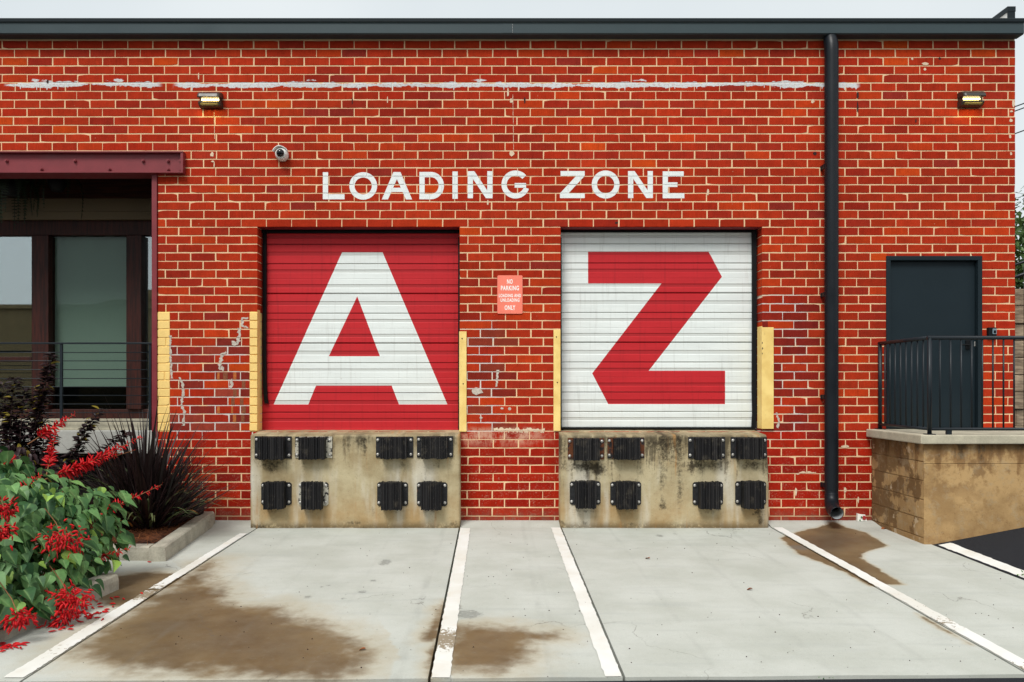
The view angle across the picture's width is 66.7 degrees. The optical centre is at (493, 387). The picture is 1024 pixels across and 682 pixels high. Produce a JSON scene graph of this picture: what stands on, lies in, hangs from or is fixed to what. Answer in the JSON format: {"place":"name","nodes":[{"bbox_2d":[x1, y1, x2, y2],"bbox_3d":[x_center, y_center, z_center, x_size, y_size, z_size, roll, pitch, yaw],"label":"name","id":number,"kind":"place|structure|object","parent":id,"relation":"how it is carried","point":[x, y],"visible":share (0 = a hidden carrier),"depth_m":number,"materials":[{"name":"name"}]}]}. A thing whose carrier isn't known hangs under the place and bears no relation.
{"place":"outdoors","nodes":[
{"label":"outdoors","id":0,"kind":"place"},
{"bbox_2d":[0,582,72,630],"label":"planting bed","id":1,"kind":"object","parent":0,"point":[2,628],"visible":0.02,"depth_m":5.22,"materials":[{"name":"soil"}]},
{"bbox_2d":[24,516,204,601],"bbox_3d":[-4.269,1.545,6.958,2.072,0.167,4.687,0,0,0],"label":"pine straw","id":2,"kind":"object","parent":1,"relation":"on","point":[145,531],"visible":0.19,"depth_m":8.04,"materials":[{"name":"brown plant"}]},
{"bbox_2d":[0,520,1023,681],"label":"pavement","id":3,"kind":"structure","parent":0,"point":[618,590],"depth_m":5.89,"materials":[{"name":"concrete"}]},
{"bbox_2d":[0,573,118,641],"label":"curb","id":4,"kind":"structure","parent":3,"relation":"on","point":[111,582],"depth_m":6.12,"materials":[{"name":"concrete"}]},
{"bbox_2d":[0,559,150,651],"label":"fallen petals","id":5,"kind":"object","parent":3,"relation":"on","point":[15,644],"visible":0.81,"depth_m":5.50,"materials":[{"name":"red plant"}]},
{"bbox_2d":[42,544,153,560],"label":"curb","id":6,"kind":"structure","parent":3,"relation":"on","point":[139,552],"depth_m":7.46,"materials":[{"name":"concrete"}]},
{"bbox_2d":[35,521,186,543],"bbox_3d":[-4.980,1.535,8.406,3.240,0.045,1.748,0,0,0],"label":"planting bed","id":7,"kind":"object","parent":3,"relation":"on","point":[153,536],"visible":0.04,"depth_m":8.04,"materials":[{"name":"soil"}]},
{"bbox_2d":[0,352,131,516],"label":"purple shrub","id":8,"kind":"object","parent":7,"relation":"on","point":[19,428],"visible":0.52,"depth_m":8.40,"materials":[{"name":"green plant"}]},
{"bbox_2d":[0,411,161,633],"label":"flowering shrub","id":9,"kind":"object","parent":7,"relation":"on","point":[44,514],"visible":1,"depth_m":6.00,"materials":[{"name":"green plant"}]},
{"bbox_2d":[45,393,240,531],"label":"spiky grass","id":10,"kind":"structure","parent":7,"relation":"on","point":[170,499],"depth_m":8.28,"materials":[{"name":"plant"}]},
{"bbox_2d":[175,502,204,520],"bbox_3d":[-3.522,1.450,9.010,0.289,0.219,0.200,0,0,0],"label":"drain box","id":11,"kind":"object","parent":7,"relation":"on","point":[200,513],"visible":0.15,"depth_m":8.92,"materials":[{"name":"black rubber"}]},
{"bbox_2d":[149,511,214,561],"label":"curb","id":12,"kind":"structure","parent":3,"relation":"on","point":[173,543],"depth_m":8.00,"materials":[{"name":"concrete"}]},
{"bbox_2d":[250,430,460,530],"bbox_3d":[-1.608,1.093,9.289,2.436,1.154,0.546,0,0,0],"label":"loading dock","id":13,"kind":"object","parent":3,"relation":"on","point":[353,471],"visible":0.78,"depth_m":9.02,"materials":[{"name":"concrete"}]},
{"bbox_2d":[255,436,291,459],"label":"dock bumper","id":14,"kind":"object","parent":13,"relation":"attached to","point":[273,447],"visible":1,"depth_m":8.91,"materials":[{"name":"rubber"}]},
{"bbox_2d":[261,481,291,509],"bbox_3d":[-2.518,1.241,8.954,0.352,0.320,0.156,0,0,0],"label":"dock bumper","id":15,"kind":"object","parent":13,"relation":"attached to","point":[277,495],"visible":1,"depth_m":8.90,"materials":[{"name":"rubber"}]},
{"bbox_2d":[295,436,331,459],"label":"dock bumper","id":16,"kind":"object","parent":13,"relation":"attached to","point":[311,448],"visible":1,"depth_m":8.91,"materials":[{"name":"rubber"}]},
{"bbox_2d":[298,481,328,509],"bbox_3d":[-2.088,1.243,8.956,0.347,0.324,0.153,0,0,0],"label":"dock bumper","id":17,"kind":"object","parent":13,"relation":"attached to","point":[312,495],"visible":1,"depth_m":8.90,"materials":[{"name":"rubber"}]},
{"bbox_2d":[377,481,407,510],"bbox_3d":[-1.171,1.246,8.954,0.356,0.327,0.156,0,0,0],"label":"dock bumper","id":18,"kind":"object","parent":13,"relation":"attached to","point":[392,495],"visible":1,"depth_m":8.89,"materials":[{"name":"rubber"}]},
{"bbox_2d":[376,437,412,459],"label":"dock bumper","id":19,"kind":"object","parent":13,"relation":"attached to","point":[388,448],"visible":1,"depth_m":8.91,"materials":[{"name":"rubber"}]},
{"bbox_2d":[417,481,446,510],"bbox_3d":[-0.713,1.246,8.954,0.352,0.330,0.157,0,0,0],"label":"dock bumper","id":20,"kind":"object","parent":13,"relation":"attached to","point":[432,495],"visible":1,"depth_m":8.89,"materials":[{"name":"rubber"}]},
{"bbox_2d":[417,436,452,458],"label":"dock bumper","id":21,"kind":"object","parent":13,"relation":"attached to","point":[435,447],"visible":1,"depth_m":8.91,"materials":[{"name":"rubber"}]},
{"bbox_2d":[83,529,1000,677],"bbox_3d":[0.696,1.669,6.768,7.560,0.086,4.371,0,0,0],"label":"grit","id":22,"kind":"object","parent":3,"relation":"on","point":[579,610],"visible":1,"depth_m":5.88,"materials":[{"name":"grey gravel"}]},
{"bbox_2d":[559,429,768,529],"bbox_3d":[1.987,1.093,9.289,2.419,1.154,0.547,0,0,0],"label":"loading dock","id":23,"kind":"object","parent":3,"relation":"on","point":[666,472],"visible":0.73,"depth_m":9.02,"materials":[{"name":"concrete"}]},
{"bbox_2d":[570,480,600,508],"bbox_3d":[1.062,1.233,8.955,0.356,0.324,0.154,0,0,0],"label":"dock bumper","id":24,"kind":"object","parent":23,"relation":"attached to","point":[585,494],"visible":1,"depth_m":8.90,"materials":[{"name":"rubber"}]},
{"bbox_2d":[568,438,603,460],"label":"dock bumper","id":25,"kind":"object","parent":23,"relation":"attached to","point":[586,449],"visible":1,"depth_m":8.91,"materials":[{"name":"rubber"}]},
{"bbox_2d":[607,437,643,459],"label":"dock bumper","id":26,"kind":"object","parent":23,"relation":"attached to","point":[625,448],"visible":1,"depth_m":8.91,"materials":[{"name":"rubber"}]},
{"bbox_2d":[610,480,640,509],"bbox_3d":[1.532,1.239,8.955,0.356,0.325,0.154,0,0,0],"label":"dock bumper","id":27,"kind":"object","parent":23,"relation":"attached to","point":[626,494],"visible":1,"depth_m":8.89,"materials":[{"name":"rubber"}]},
{"bbox_2d":[688,437,724,460],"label":"dock bumper","id":28,"kind":"object","parent":23,"relation":"attached to","point":[706,448],"visible":1,"depth_m":8.91,"materials":[{"name":"rubber"}]},
{"bbox_2d":[692,481,722,509],"bbox_3d":[2.485,1.241,8.956,0.352,0.319,0.152,0,0,0],"label":"dock bumper","id":29,"kind":"object","parent":23,"relation":"attached to","point":[707,495],"visible":1,"depth_m":8.90,"materials":[{"name":"rubber"}]},
{"bbox_2d":[731,437,766,459],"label":"dock bumper","id":30,"kind":"object","parent":23,"relation":"attached to","point":[750,448],"visible":1,"depth_m":8.91,"materials":[{"name":"rubber"}]},
{"bbox_2d":[735,480,765,509],"bbox_3d":[2.982,1.234,8.954,0.356,0.324,0.156,0,0,0],"label":"dock bumper","id":31,"kind":"object","parent":23,"relation":"attached to","point":[750,494],"visible":1,"depth_m":8.89,"materials":[{"name":"rubber"}]},
{"bbox_2d":[856,513,866,520],"bbox_3d":[4.391,1.545,9.280,0.108,0.090,0.084,0,0,4],"label":"crushed carton","id":32,"kind":"object","parent":3,"relation":"on","point":[860,517],"visible":1,"depth_m":9.26,"materials":[{"name":"white cardboard"}]},
{"bbox_2d":[0,0,1023,282],"label":"sky","id":33,"kind":"structure","parent":0,"point":[8,8],"materials":[{"name":"white"}]},
{"bbox_2d":[553,678,1023,681],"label":"asphalt lot","id":34,"kind":"structure","parent":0,"point":[935,680],"depth_m":4.59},
{"bbox_2d":[933,527,1023,579],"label":"driveway","id":35,"kind":"structure","parent":0,"point":[1002,551],"depth_m":7.70,"materials":[{"name":"black asphalt"}]},
{"bbox_2d":[866,429,1023,578],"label":"landing","id":36,"kind":"object","parent":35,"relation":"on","point":[940,487],"visible":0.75,"depth_m":8.16,"materials":[{"name":"concrete"}]},
{"bbox_2d":[874,336,1023,434],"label":"landing railing","id":37,"kind":"object","parent":36,"relation":"on","point":[929,428],"visible":0.99,"depth_m":8.20,"materials":[{"name":"metal"}]},
{"bbox_2d":[1015,289,1023,426],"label":"timber wall","id":38,"kind":"structure","parent":35,"relation":"on","point":[1019,357],"depth_m":12.31,"materials":[{"name":"brown wood"}]},
{"bbox_2d":[1015,261,1023,278],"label":"handrail","id":39,"kind":"object","parent":35,"relation":"on","point":[1020,274],"visible":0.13,"depth_m":11.88,"materials":[{"name":"metal"}]},
{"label":"bank","id":40,"kind":"structure","parent":0,"visible":0},
{"bbox_2d":[1015,186,1023,288],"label":"tree","id":41,"kind":"object","parent":40,"relation":"on","point":[1019,281],"visible":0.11,"depth_m":16.05,"materials":[{"name":"green plant"}]},
{"label":"ground","id":42,"kind":"structure","parent":0,"visible":0},
{"bbox_2d":[0,6,1023,519],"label":"brick building","id":43,"kind":"structure","parent":42,"relation":"on","point":[636,204],"depth_m":9.30,"materials":[{"name":"red brick"}]},
{"bbox_2d":[0,179,39,228],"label":"hanging fern","id":44,"kind":"object","parent":43,"relation":"hanging from","point":[12,188],"visible":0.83,"depth_m":9.78,"materials":[{"name":"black plant"}]},
{"bbox_2d":[29,179,83,219],"bbox_3d":[-5.640,-2.585,10.049,0.642,0.848,0.645,0,0,0],"label":"hanging fern","id":45,"kind":"object","parent":43,"relation":"hanging from","point":[57,185],"visible":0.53,"depth_m":9.97,"materials":[{"name":"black plant"}]},
{"bbox_2d":[0,342,151,429],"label":"cable railing","id":46,"kind":"object","parent":43,"relation":"on","point":[61,378],"visible":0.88,"depth_m":9.32,"materials":[{"name":"metal"}]},
{"bbox_2d":[197,92,222,108],"bbox_3d":[-3.368,-3.421,9.224,0.266,0.176,0.148,0,0,0],"label":"wall lamp","id":47,"kind":"object","parent":43,"relation":"attached to","point":[210,100],"visible":1,"depth_m":9.21,"materials":[{"name":"brown metal"}]},
{"bbox_2d":[272,145,288,161],"bbox_3d":[-2.534,-2.781,9.223,0.184,0.162,0.147,0,0,0],"label":"security camera","id":48,"kind":"object","parent":43,"relation":"attached to","point":[281,153],"visible":1,"depth_m":9.20,"materials":[{"name":"white plastic"}]},
{"bbox_2d":[261,230,459,429],"bbox_3d":[-1.622,-0.774,9.498,2.512,2.605,0.095,0,0,0],"label":"roll up door","id":49,"kind":"structure","parent":43,"relation":"in","point":[361,328],"depth_m":9.49,"materials":[{"name":"red metal"}]},
{"bbox_2d":[459,331,466,431],"bbox_3d":[-0.367,-0.071,9.364,0.088,1.198,0.172,0,0,0],"label":"corner guard","id":50,"kind":"object","parent":43,"relation":"attached to","point":[462,381],"visible":1,"depth_m":9.28,"materials":[{"name":"yellow metal"}]},
{"bbox_2d":[497,275,522,313],"bbox_3d":[0.196,-1.111,9.289,0.301,0.458,0.007,0,0,0],"label":"parking sign","id":51,"kind":"object","parent":43,"relation":"attached to","point":[509,294],"visible":1,"depth_m":9.29,"materials":[{"name":"red metal"}]},
{"bbox_2d":[553,330,560,430],"bbox_3d":[0.758,-0.086,9.364,0.083,1.208,0.172,0,0,0],"label":"corner guard","id":52,"kind":"object","parent":43,"relation":"attached to","point":[556,380],"visible":1,"depth_m":9.28,"materials":[{"name":"yellow metal"}]},
{"bbox_2d":[560,230,756,428],"bbox_3d":[1.997,-0.788,9.498,2.482,2.597,0.095,0,0,0],"label":"roll up door","id":53,"kind":"structure","parent":43,"relation":"in","point":[658,329],"depth_m":9.49,"materials":[{"name":"white metal"}]},
{"bbox_2d":[757,326,773,428],"bbox_3d":[3.272,-0.120,9.352,0.141,1.227,0.166,0,0,0],"label":"corner guard","id":54,"kind":"object","parent":43,"relation":"attached to","point":[765,377],"visible":1,"depth_m":9.27,"materials":[{"name":"yellow metal"}]},
{"bbox_2d":[820,33,843,519],"bbox_3d":[3.968,-1.341,9.085,0.183,5.704,0.444,0,0,9],"label":"downspout","id":55,"kind":"object","parent":43,"relation":"attached to","point":[830,295],"visible":1,"depth_m":9.12,"materials":[{"name":"metal"}]},
{"bbox_2d":[886,256,981,428],"bbox_3d":[5.270,-0.532,9.362,1.147,2.084,0.177,0,0,0],"label":"steel door","id":56,"kind":"structure","parent":43,"relation":"in","point":[926,295],"depth_m":9.34,"materials":[{"name":"paint"}]},
{"bbox_2d":[957,91,985,107],"bbox_3d":[5.681,-3.431,9.224,0.266,0.176,0.148,0,0,0],"label":"wall lamp","id":57,"kind":"object","parent":43,"relation":"attached to","point":[969,99],"visible":1,"depth_m":9.21,"materials":[{"name":"brown metal"}]},
{"bbox_2d":[987,327,996,335],"bbox_3d":[5.945,-0.662,9.273,0.096,0.108,0.050,0,0,0],"label":"card reader","id":58,"kind":"object","parent":43,"relation":"attached to","point":[991,331],"visible":0.88,"depth_m":9.26,"materials":[{"name":"black plastic"}]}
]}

